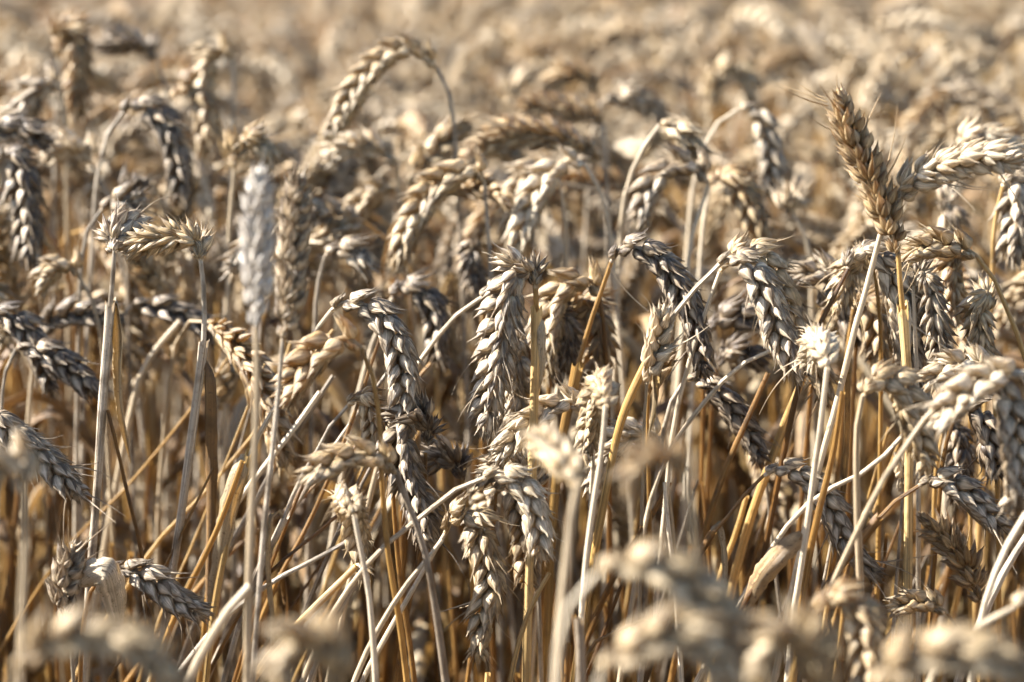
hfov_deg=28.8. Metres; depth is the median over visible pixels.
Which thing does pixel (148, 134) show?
wheat stalk
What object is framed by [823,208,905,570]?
wheat stalk
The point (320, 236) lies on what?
wheat stalk
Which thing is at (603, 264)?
wheat stalk
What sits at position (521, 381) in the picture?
wheat stalk
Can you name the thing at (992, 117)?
wheat stalk
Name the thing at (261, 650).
straw stem
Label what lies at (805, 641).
wheat stalk
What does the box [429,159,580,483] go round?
wheat stalk
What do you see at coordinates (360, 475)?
straw stem
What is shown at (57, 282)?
wheat stalk
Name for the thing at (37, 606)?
wheat stalk
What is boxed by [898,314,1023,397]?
wheat stalk
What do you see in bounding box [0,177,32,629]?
wheat stalk
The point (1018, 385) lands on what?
wheat stalk
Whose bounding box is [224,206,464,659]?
wheat stalk
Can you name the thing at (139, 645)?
wheat stalk
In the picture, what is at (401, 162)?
wheat stalk
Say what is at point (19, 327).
wheat stalk
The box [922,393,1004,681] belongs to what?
wheat stalk
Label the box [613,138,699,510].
wheat stalk
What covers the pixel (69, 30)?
wheat stalk
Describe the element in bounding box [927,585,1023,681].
wheat stalk
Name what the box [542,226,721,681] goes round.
wheat stalk
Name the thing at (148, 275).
wheat stalk
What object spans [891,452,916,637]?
wheat stalk
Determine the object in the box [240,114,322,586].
wheat stalk
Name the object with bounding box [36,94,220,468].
wheat stalk
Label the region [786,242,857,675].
wheat stalk
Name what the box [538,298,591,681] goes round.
wheat stalk
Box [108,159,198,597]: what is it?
wheat stalk
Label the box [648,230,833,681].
wheat stalk
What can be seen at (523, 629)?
straw stem
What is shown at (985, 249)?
wheat stalk
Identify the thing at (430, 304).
wheat stalk
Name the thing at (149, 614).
straw stem
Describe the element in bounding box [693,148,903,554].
wheat stalk
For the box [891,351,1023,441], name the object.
wheat stalk
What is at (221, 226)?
wheat stalk
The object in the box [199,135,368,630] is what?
wheat stalk
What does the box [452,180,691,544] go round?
wheat stalk
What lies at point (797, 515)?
straw stem
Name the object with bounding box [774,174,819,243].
wheat stalk
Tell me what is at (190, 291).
wheat stalk
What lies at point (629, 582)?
straw stem
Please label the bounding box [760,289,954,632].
wheat stalk
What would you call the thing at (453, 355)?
wheat stalk
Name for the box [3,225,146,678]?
wheat stalk
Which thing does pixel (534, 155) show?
wheat stalk
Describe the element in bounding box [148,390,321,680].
straw stem
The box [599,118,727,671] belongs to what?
wheat stalk
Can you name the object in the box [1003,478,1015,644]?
straw stem
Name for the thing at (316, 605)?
straw stem
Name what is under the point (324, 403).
wheat stalk
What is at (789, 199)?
wheat stalk
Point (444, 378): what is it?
wheat stalk
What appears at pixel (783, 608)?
straw stem
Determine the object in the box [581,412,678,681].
wheat stalk
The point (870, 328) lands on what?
wheat stalk
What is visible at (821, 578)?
straw stem
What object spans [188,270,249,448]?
wheat stalk
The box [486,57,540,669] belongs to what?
wheat stalk
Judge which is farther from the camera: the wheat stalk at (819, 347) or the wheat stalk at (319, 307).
the wheat stalk at (319, 307)
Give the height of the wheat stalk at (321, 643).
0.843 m
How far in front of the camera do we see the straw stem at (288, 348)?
0.94 m
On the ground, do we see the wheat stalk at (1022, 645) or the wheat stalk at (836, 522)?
the wheat stalk at (836, 522)
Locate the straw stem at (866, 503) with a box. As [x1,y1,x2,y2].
[833,427,889,673]
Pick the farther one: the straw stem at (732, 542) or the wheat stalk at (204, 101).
the wheat stalk at (204, 101)
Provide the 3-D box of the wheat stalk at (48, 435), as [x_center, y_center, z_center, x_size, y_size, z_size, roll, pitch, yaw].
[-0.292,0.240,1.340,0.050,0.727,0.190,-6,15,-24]
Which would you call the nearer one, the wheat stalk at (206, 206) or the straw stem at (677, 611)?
the straw stem at (677, 611)
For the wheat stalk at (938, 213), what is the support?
on the ground
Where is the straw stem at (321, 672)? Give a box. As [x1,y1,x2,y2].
[293,430,419,681]
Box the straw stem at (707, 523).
[668,372,769,681]
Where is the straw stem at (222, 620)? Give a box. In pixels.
[187,583,253,681]
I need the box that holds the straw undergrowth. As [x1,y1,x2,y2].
[0,85,1023,681]
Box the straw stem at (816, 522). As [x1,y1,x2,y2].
[794,391,844,681]
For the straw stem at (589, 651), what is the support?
on the ground
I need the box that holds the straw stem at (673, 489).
[663,419,684,556]
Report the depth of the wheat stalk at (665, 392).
1.18 m
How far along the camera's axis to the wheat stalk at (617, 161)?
1.34 m
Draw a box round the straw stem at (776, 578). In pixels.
[765,483,786,661]
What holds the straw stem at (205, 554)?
on the ground
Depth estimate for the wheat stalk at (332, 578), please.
1.29 m
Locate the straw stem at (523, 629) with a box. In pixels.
[508,572,550,681]
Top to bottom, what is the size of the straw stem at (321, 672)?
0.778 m
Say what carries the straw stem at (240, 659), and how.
on the ground
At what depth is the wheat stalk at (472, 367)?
1.11 m
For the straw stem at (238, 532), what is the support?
on the ground
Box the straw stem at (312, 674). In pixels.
[306,553,372,681]
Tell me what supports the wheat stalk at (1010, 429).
on the ground
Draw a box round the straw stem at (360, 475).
[301,467,364,614]
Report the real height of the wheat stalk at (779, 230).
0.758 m
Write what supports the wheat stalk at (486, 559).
on the ground
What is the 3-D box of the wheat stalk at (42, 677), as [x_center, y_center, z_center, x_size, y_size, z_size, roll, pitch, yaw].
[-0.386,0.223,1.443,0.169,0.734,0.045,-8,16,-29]
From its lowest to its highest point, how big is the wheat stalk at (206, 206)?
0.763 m
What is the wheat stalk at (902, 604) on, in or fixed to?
on the ground
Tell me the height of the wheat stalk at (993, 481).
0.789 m
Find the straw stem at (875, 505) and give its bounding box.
[810,434,900,681]
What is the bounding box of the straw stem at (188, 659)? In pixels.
[182,541,344,667]
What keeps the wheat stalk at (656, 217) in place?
on the ground
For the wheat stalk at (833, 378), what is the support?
on the ground
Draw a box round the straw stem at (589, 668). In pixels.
[586,525,642,680]
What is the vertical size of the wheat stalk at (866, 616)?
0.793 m
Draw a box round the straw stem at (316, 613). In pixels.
[306,601,326,625]
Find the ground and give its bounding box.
[22,0,1021,595]
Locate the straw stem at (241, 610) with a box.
[210,514,337,674]
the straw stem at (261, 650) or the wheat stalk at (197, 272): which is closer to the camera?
the straw stem at (261, 650)
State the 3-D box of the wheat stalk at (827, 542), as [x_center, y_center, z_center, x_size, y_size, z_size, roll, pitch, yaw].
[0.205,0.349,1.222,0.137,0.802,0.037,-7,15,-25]
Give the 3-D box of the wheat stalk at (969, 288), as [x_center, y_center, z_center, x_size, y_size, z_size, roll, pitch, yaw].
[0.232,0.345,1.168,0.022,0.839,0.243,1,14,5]
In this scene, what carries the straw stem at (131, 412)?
on the ground
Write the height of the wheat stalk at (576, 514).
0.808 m
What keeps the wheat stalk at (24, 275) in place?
on the ground
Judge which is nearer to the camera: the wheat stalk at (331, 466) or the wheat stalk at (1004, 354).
the wheat stalk at (331, 466)
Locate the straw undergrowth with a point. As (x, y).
(338, 391)
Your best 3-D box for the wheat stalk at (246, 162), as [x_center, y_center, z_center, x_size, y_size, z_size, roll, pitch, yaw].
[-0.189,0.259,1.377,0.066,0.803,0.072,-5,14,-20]
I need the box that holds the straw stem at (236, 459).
[185,408,250,675]
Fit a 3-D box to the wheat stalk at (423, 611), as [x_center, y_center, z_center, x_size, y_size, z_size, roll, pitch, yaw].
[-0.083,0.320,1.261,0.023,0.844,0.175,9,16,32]
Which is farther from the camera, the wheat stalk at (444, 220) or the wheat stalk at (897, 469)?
the wheat stalk at (444, 220)
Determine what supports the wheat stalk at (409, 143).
on the ground
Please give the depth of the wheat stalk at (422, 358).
0.88 m
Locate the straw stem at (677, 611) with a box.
[663,482,683,681]
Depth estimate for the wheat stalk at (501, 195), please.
1.01 m
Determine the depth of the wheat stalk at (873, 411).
1.46 m
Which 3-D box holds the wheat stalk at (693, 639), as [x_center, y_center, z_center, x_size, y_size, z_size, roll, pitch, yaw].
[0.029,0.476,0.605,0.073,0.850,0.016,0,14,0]
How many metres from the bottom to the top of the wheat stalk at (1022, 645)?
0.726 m
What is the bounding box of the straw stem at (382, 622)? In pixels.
[351,538,443,681]
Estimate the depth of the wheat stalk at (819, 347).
0.78 m
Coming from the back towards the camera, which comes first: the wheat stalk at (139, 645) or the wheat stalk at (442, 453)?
the wheat stalk at (442, 453)
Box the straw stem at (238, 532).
[178,374,334,664]
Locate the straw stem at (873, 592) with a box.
[843,510,903,681]
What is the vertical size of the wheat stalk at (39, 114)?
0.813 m
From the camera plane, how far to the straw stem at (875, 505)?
0.92 m
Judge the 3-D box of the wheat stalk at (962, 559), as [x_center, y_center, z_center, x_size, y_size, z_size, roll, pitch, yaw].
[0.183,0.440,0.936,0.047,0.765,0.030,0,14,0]
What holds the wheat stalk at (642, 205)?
on the ground
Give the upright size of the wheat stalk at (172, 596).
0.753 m
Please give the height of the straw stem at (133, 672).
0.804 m
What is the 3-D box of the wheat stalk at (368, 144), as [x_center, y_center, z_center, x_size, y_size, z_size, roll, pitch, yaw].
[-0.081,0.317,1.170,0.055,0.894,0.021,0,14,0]
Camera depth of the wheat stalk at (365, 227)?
1.47 m
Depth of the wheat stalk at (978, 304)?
0.85 m
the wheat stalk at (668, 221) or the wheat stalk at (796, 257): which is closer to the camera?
the wheat stalk at (796, 257)
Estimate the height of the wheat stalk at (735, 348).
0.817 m
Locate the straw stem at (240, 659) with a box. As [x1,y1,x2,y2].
[232,463,313,681]
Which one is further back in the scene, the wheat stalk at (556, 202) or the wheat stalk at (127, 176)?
the wheat stalk at (556, 202)
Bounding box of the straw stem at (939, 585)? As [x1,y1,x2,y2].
[912,477,986,678]
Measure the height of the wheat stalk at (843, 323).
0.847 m
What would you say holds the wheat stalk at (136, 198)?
on the ground
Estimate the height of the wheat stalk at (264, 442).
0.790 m
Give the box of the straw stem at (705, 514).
[701,482,711,572]
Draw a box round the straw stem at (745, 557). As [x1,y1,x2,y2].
[676,443,794,681]
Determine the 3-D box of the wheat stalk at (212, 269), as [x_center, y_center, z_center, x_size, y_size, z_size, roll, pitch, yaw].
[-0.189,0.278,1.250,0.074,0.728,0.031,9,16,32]
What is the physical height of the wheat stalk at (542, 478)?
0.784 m
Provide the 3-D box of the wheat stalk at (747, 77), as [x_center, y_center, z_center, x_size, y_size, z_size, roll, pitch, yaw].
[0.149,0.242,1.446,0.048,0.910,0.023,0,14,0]
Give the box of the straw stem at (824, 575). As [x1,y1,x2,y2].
[797,541,831,681]
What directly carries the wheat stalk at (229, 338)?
on the ground
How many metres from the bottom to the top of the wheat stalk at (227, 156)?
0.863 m
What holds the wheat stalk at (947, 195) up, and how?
on the ground
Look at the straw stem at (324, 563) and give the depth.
0.87 m
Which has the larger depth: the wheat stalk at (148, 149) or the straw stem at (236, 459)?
the wheat stalk at (148, 149)
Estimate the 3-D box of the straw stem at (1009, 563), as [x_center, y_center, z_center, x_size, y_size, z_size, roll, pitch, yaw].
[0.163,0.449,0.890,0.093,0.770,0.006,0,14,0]
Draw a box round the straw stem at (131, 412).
[89,319,181,677]
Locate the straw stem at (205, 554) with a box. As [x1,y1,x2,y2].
[148,460,244,681]
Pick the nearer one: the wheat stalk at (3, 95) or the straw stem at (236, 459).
the straw stem at (236, 459)
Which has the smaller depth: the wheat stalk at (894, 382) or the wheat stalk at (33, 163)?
the wheat stalk at (894, 382)
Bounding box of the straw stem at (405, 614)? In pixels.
[391,495,416,681]
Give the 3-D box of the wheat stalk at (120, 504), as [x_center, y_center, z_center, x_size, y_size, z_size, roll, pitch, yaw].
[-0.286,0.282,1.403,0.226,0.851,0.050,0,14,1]
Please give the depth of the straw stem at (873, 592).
0.91 m
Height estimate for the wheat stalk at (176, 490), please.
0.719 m
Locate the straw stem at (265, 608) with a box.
[236,337,379,681]
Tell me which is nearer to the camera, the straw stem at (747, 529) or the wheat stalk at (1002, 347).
the straw stem at (747, 529)
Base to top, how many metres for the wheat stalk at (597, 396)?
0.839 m
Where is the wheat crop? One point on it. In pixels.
(896, 56)
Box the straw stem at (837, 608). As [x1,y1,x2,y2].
[833,563,848,631]
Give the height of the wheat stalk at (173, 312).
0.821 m
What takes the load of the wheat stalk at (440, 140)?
on the ground
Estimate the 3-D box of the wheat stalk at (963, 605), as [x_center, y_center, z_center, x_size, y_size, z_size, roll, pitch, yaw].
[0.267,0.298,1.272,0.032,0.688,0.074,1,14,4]
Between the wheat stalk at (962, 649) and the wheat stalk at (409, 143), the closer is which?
the wheat stalk at (962, 649)
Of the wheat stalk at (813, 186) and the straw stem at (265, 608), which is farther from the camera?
the wheat stalk at (813, 186)
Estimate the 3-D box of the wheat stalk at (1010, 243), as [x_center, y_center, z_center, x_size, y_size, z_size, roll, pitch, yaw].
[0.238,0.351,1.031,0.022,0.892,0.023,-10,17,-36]
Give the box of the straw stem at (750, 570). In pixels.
[741,476,775,593]
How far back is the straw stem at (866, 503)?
0.90 m
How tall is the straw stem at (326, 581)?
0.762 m
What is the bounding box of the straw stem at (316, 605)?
[256,564,357,680]
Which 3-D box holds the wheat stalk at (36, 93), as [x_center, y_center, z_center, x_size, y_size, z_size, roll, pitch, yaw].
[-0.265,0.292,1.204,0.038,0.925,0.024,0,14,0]
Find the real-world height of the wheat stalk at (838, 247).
0.778 m
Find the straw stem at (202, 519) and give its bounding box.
[137,363,264,681]
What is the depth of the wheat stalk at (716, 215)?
1.24 m
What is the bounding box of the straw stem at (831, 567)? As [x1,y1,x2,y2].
[822,372,850,626]
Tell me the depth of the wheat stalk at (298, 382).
0.78 m
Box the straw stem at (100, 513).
[0,331,247,652]
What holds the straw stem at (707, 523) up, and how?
on the ground
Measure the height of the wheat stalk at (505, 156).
0.871 m
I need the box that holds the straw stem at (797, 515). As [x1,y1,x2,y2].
[694,434,903,681]
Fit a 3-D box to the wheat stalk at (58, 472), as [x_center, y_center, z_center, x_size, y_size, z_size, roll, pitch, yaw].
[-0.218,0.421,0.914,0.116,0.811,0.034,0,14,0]
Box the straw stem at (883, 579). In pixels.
[880,533,887,604]
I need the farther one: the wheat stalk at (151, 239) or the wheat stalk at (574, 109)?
the wheat stalk at (574, 109)
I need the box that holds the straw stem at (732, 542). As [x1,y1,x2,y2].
[699,495,748,669]
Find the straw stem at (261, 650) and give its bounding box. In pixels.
[240,481,370,681]
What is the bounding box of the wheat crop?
[0,0,1023,681]
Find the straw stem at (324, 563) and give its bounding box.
[302,423,393,613]
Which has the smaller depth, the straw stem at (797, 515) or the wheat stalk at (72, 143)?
the straw stem at (797, 515)
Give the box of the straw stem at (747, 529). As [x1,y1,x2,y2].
[716,375,807,658]
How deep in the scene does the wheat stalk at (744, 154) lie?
1.54 m
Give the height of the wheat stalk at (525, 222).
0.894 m
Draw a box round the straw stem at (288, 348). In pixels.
[147,343,290,681]
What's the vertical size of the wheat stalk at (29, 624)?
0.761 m
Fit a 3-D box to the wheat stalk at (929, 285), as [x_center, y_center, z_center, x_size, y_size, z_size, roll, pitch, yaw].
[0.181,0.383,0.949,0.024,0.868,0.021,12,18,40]
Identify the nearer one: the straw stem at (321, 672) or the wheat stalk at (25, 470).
the wheat stalk at (25, 470)
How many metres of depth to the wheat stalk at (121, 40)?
1.22 m
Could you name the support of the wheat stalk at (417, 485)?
on the ground
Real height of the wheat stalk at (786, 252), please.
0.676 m
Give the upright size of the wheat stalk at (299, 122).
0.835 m
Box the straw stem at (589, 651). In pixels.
[586,619,643,659]
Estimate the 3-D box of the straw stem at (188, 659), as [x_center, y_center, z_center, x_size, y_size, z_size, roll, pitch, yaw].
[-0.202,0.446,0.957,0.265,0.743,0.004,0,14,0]
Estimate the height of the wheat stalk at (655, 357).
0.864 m
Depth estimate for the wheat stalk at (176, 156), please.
1.04 m
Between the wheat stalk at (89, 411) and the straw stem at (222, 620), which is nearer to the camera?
the straw stem at (222, 620)
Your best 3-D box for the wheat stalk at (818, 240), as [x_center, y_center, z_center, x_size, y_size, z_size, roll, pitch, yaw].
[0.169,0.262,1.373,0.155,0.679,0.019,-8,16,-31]
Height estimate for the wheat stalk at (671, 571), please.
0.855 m
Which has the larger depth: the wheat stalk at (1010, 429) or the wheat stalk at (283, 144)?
the wheat stalk at (283, 144)
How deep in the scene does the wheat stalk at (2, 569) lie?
1.30 m
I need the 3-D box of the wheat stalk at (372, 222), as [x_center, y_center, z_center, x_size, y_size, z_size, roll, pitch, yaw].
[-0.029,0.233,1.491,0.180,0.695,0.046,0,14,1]
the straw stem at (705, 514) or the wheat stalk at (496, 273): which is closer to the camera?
the straw stem at (705, 514)
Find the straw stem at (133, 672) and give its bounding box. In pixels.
[124,362,431,681]
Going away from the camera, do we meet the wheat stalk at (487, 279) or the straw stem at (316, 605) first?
the straw stem at (316, 605)
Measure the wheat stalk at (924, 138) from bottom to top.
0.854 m
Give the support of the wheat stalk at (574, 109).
on the ground
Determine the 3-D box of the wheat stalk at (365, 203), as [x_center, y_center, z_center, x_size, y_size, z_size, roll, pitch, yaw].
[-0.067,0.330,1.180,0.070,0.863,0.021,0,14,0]
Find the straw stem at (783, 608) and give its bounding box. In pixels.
[782,520,821,613]
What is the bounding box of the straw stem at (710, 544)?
[708,500,711,596]
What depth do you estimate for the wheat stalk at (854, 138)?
0.80 m
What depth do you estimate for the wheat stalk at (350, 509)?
0.78 m
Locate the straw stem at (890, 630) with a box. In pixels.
[884,554,927,644]
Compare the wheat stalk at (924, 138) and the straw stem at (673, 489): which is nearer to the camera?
the straw stem at (673, 489)
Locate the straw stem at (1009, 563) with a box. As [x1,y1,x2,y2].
[954,534,1023,681]
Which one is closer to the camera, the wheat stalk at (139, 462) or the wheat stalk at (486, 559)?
the wheat stalk at (486, 559)
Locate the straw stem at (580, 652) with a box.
[574,617,585,681]
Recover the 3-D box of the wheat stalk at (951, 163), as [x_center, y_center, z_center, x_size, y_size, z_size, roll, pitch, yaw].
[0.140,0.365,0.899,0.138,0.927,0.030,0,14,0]
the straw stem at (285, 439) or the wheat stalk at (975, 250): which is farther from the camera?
the wheat stalk at (975, 250)
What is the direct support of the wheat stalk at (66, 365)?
on the ground
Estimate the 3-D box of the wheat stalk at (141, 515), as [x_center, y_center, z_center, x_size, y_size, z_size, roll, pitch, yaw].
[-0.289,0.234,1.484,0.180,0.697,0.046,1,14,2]
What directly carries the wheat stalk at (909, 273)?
on the ground
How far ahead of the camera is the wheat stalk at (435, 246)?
1.30 m
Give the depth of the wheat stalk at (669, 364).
0.86 m
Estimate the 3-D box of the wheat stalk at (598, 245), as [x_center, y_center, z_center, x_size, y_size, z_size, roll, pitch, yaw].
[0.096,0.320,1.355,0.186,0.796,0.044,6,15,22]
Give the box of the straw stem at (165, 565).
[106,467,214,681]
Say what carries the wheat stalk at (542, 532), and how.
on the ground
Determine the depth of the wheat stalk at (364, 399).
0.86 m
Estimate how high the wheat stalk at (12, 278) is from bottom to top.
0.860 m
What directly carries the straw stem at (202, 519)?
on the ground
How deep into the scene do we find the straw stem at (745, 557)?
0.97 m
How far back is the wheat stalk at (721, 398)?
0.88 m
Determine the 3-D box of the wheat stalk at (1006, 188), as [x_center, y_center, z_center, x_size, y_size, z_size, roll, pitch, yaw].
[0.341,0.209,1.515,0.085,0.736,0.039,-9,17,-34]
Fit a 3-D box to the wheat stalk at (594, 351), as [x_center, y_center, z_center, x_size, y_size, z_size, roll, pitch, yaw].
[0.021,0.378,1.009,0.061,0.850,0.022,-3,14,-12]
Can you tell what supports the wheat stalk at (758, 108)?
on the ground
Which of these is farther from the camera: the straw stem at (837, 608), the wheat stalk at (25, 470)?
the straw stem at (837, 608)
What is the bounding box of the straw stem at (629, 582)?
[613,497,639,681]
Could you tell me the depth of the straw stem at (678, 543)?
0.93 m
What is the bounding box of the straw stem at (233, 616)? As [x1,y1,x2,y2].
[209,372,386,680]
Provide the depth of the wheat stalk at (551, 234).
1.26 m
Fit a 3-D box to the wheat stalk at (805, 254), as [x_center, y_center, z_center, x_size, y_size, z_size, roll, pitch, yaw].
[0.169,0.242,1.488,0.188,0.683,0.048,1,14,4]
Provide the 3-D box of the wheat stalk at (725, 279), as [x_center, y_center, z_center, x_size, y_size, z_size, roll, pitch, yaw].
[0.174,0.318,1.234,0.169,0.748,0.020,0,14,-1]
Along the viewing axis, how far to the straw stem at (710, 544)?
0.98 m
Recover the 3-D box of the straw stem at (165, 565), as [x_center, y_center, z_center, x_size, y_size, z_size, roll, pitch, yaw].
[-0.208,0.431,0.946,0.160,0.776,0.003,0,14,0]
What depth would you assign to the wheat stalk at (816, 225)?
1.22 m
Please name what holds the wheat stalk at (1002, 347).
on the ground
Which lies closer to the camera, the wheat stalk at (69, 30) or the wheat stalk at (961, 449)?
the wheat stalk at (961, 449)
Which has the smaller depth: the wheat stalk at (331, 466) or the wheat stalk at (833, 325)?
the wheat stalk at (331, 466)
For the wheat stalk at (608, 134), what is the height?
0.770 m
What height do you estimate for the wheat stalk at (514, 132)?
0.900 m
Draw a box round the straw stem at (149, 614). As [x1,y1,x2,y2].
[106,410,153,630]
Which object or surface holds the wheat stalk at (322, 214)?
on the ground
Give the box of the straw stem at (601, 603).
[570,482,671,677]
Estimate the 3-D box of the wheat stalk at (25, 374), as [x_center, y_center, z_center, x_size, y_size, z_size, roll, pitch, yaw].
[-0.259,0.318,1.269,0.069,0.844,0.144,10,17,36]
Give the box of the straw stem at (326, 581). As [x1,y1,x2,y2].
[294,467,365,681]
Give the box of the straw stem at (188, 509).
[70,329,333,681]
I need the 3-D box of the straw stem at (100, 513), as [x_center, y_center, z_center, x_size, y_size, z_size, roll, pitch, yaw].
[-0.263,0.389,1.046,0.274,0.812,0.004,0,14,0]
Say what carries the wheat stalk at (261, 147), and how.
on the ground
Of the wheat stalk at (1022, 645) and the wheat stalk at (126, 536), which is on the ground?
the wheat stalk at (126, 536)
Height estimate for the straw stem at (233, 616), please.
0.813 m
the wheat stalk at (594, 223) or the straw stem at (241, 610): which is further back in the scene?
the wheat stalk at (594, 223)
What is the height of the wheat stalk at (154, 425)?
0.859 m
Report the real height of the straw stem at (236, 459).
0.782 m
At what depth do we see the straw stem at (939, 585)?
0.99 m
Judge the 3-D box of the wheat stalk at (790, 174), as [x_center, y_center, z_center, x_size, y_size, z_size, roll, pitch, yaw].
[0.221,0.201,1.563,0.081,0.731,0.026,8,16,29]
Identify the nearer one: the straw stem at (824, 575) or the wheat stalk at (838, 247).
the straw stem at (824, 575)
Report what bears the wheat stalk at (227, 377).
on the ground
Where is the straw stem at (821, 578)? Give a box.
[812,510,843,681]
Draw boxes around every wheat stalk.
[0,57,72,463]
[0,71,44,533]
[0,86,141,527]
[0,104,60,157]
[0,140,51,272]
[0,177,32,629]
[0,190,185,674]
[0,193,125,676]
[0,210,66,681]
[0,300,71,401]
[0,302,42,494]
[0,338,113,493]
[0,356,38,681]
[0,410,124,539]
[0,423,40,681]
[1,557,2,583]
[2,188,59,539]
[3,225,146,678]
[5,344,66,681]
[5,395,39,616]
[10,599,197,681]
[20,351,49,633]
[24,286,128,681]
[26,147,171,656]
[28,148,92,494]
[28,236,120,681]
[31,121,161,619]
[31,176,216,522]
[34,155,155,622]
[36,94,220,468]
[36,110,75,289]
[36,266,112,678]
[39,204,154,628]
[43,220,74,681]
[44,510,126,681]
[47,2,97,542]
[47,234,190,572]
[69,209,156,492]
[73,178,172,681]
[78,557,216,681]
[79,91,196,629]
[83,154,202,593]
[83,191,175,681]
[86,112,240,550]
[91,19,221,468]
[98,61,178,518]
[100,130,270,358]
[100,292,229,681]
[105,212,217,655]
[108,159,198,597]
[118,153,169,681]
[122,253,220,680]
[133,140,282,597]
[133,163,326,618]
[135,154,288,531]
[140,170,204,680]
[143,175,242,676]
[145,223,280,681]
[155,317,302,681]
[164,61,226,656]
[169,109,292,525]
[175,95,249,425]
[180,214,244,580]
[181,24,234,317]
[184,141,277,640]
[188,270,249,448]
[193,248,276,483]
[196,154,221,447]
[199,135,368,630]
[202,281,433,681]
[207,243,334,597]
[208,351,243,621]
[212,126,393,369]
[214,93,233,466]
[214,194,450,671]
[214,224,301,613]
[219,111,306,165]
[220,386,390,681]
[221,116,289,677]
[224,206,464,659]
[227,133,257,622]
[230,279,384,592]
[236,159,277,681]
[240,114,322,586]
[251,588,354,681]
[252,151,317,681]
[254,214,363,607]
[257,163,331,530]
[263,181,284,477]
[265,309,409,681]
[268,194,382,558]
[274,194,425,681]
[277,116,355,681]
[281,151,393,681]
[285,434,449,681]
[286,134,471,534]
[289,107,390,537]
[297,155,367,615]
[299,462,563,681]
[304,231,390,667]
[306,253,372,477]
[308,245,362,373]
[313,264,458,681]
[314,121,412,589]
[316,30,473,507]
[317,123,536,670]
[322,481,378,681]
[327,187,376,340]
[328,273,531,672]
[334,243,384,677]
[335,118,424,525]
[337,177,434,680]
[355,167,494,633]
[357,292,480,655]
[359,490,531,681]
[360,220,560,575]
[361,212,420,493]
[361,266,565,661]
[362,224,433,678]
[364,162,517,681]
[367,211,507,565]
[369,389,469,681]
[372,109,480,681]
[372,193,406,598]
[383,145,503,610]
[383,360,566,641]
[384,143,503,681]
[390,181,575,538]
[394,105,443,588]
[399,197,462,569]
[407,279,489,647]
[420,221,462,350]
[420,433,478,681]
[426,153,599,610]
[428,226,628,681]
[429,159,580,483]
[431,206,488,287]
[437,212,558,546]
[439,206,460,677]
[446,163,511,642]
[450,233,488,681]
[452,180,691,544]
[452,241,550,681]
[454,347,479,681]
[458,112,613,669]
[458,451,573,664]
[459,370,594,532]
[462,194,689,679]
[465,478,543,681]
[466,191,636,572]
[470,255,634,512]
[470,443,551,681]
[474,248,521,657]
[479,240,526,447]
[482,251,553,643]
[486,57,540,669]
[486,196,614,453]
[488,154,587,453]
[494,152,571,641]
[497,317,552,681]
[500,142,637,619]
[501,127,631,532]
[503,123,639,519]
[508,86,609,244]
[516,415,584,681]
[519,150,629,681]
[524,255,612,681]
[531,278,621,681]
[534,51,606,313]
[534,211,595,681]
[535,255,606,673]
[537,191,681,630]
[538,190,619,462]
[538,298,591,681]
[541,230,710,499]
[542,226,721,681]
[550,166,738,598]
[553,530,756,681]
[557,175,719,521]
[563,192,647,604]
[566,192,645,497]
[569,178,579,603]
[570,244,836,681]
[571,76,678,543]
[572,360,620,681]
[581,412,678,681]
[590,253,886,661]
[596,593,769,681]
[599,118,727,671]
[605,245,648,643]
[607,430,707,681]
[610,268,709,680]
[612,464,647,616]
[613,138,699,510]
[617,338,857,681]
[621,141,711,681]
[632,115,762,633]
[636,198,710,415]
[641,285,735,557]
[642,373,779,618]
[643,455,936,681]
[646,342,680,681]
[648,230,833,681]
[650,368,721,544]
[659,223,700,535]
[668,101,788,447]
[672,192,730,389]
[674,129,742,535]
[680,161,779,611]
[689,44,766,674]
[690,261,866,594]
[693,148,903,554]
[695,288,759,677]
[697,320,775,673]
[714,435,793,546]
[717,93,768,473]
[719,233,835,548]
[720,282,763,469]
[722,219,822,542]
[726,240,834,330]
[727,586,852,681]
[730,239,819,402]
[735,147,840,611]
[737,214,900,595]
[738,178,774,391]
[751,237,942,631]
[753,301,838,634]
[759,313,840,681]
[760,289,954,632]
[761,132,808,215]
[766,170,817,596]
[770,76,913,655]
[773,130,1023,681]
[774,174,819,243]
[777,252,839,630]
[777,464,1022,681]
[780,209,873,276]
[781,222,973,414]
[783,269,914,681]
[784,164,817,662]
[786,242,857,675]
[786,356,1023,681]
[788,575,895,681]
[793,285,865,566]
[810,237,882,602]
[814,212,1002,679]
[819,189,873,589]
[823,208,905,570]
[824,271,936,577]
[826,284,892,625]
[840,202,1004,636]
[846,132,1000,646]
[853,354,946,671]
[870,613,1023,681]
[884,184,961,508]
[884,584,976,681]
[885,239,1004,593]
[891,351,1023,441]
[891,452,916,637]
[893,86,996,623]
[893,215,1023,361]
[895,505,989,681]
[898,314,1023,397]
[899,231,1004,625]
[908,258,959,681]
[912,135,928,230]
[912,262,977,629]
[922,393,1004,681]
[924,273,1001,449]
[927,420,978,677]
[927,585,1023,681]
[928,245,973,681]
[930,238,989,515]
[931,71,1001,516]
[935,305,1023,681]
[936,181,976,681]
[939,108,1023,623]
[953,269,1004,681]
[959,320,964,681]
[965,132,1009,624]
[968,512,1023,681]
[972,165,1023,624]
[981,263,1023,681]
[981,277,1010,542]
[984,264,1023,572]
[986,141,1023,246]
[992,270,1023,570]
[1004,157,1023,639]
[1021,577,1023,654]
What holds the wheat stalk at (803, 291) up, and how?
on the ground
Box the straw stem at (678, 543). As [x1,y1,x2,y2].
[644,479,698,671]
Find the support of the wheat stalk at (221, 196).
on the ground
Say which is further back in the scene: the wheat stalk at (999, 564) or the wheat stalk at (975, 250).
the wheat stalk at (975, 250)

